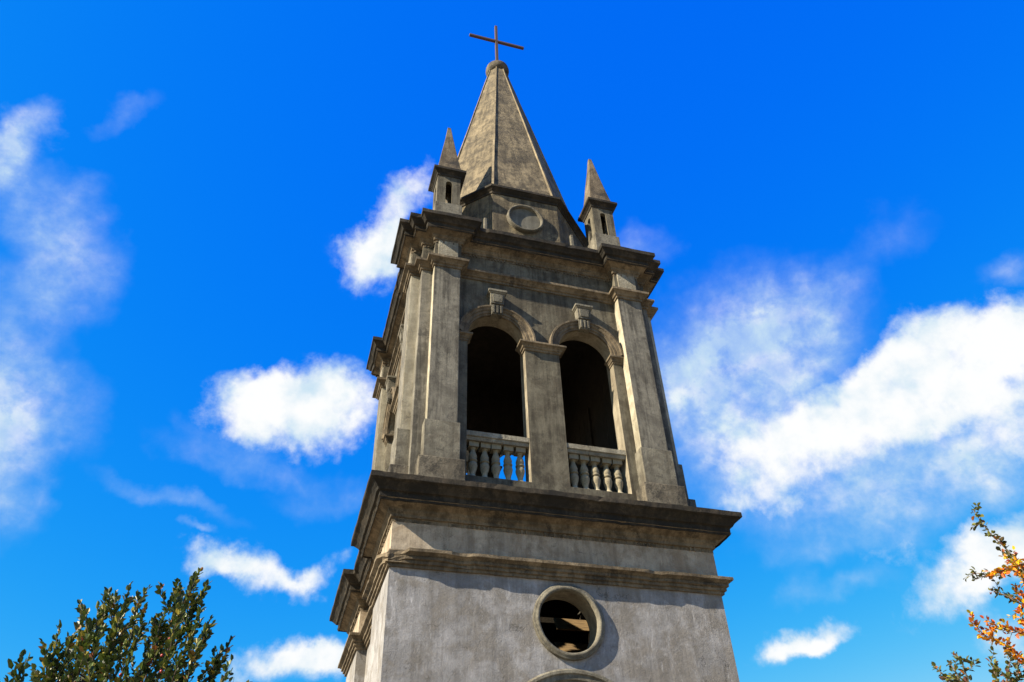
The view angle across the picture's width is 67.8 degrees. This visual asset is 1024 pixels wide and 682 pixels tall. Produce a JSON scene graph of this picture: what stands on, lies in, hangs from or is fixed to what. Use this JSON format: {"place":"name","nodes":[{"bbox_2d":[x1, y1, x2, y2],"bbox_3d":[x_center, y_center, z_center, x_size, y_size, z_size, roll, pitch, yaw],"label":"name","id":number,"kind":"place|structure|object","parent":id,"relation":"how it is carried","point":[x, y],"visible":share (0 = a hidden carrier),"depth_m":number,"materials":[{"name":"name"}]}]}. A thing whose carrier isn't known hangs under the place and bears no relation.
{"place":"outdoors","nodes":[
{"label":"outdoors","id":0,"kind":"place"},
{"bbox_2d":[0,0,1023,681],"label":"sky","id":1,"kind":"structure","parent":0,"point":[203,203],"materials":[{"name":"blue"}]},
{"bbox_2d":[329,25,741,681],"bbox_3d":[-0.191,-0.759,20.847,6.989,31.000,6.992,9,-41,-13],"label":"bell tower","id":2,"kind":"structure","parent":0,"point":[521,315],"depth_m":15.11,"materials":[{"name":"grey stone"}]},
{"label":"ground","id":3,"kind":"structure","parent":0,"visible":0},
{"bbox_2d":[4,567,248,681],"bbox_3d":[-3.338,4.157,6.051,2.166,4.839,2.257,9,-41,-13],"label":"evergreen tree","id":4,"kind":"object","parent":3,"relation":"on","point":[162,631],"visible":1,"depth_m":6.83,"materials":[{"name":"green plant"}]},
{"bbox_2d":[931,502,1023,681],"bbox_3d":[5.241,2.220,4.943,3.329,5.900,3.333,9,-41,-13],"label":"autumn tree","id":5,"kind":"object","parent":3,"relation":"on","point":[1015,566],"visible":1,"depth_m":5.85,"materials":[{"name":"orange plant"}]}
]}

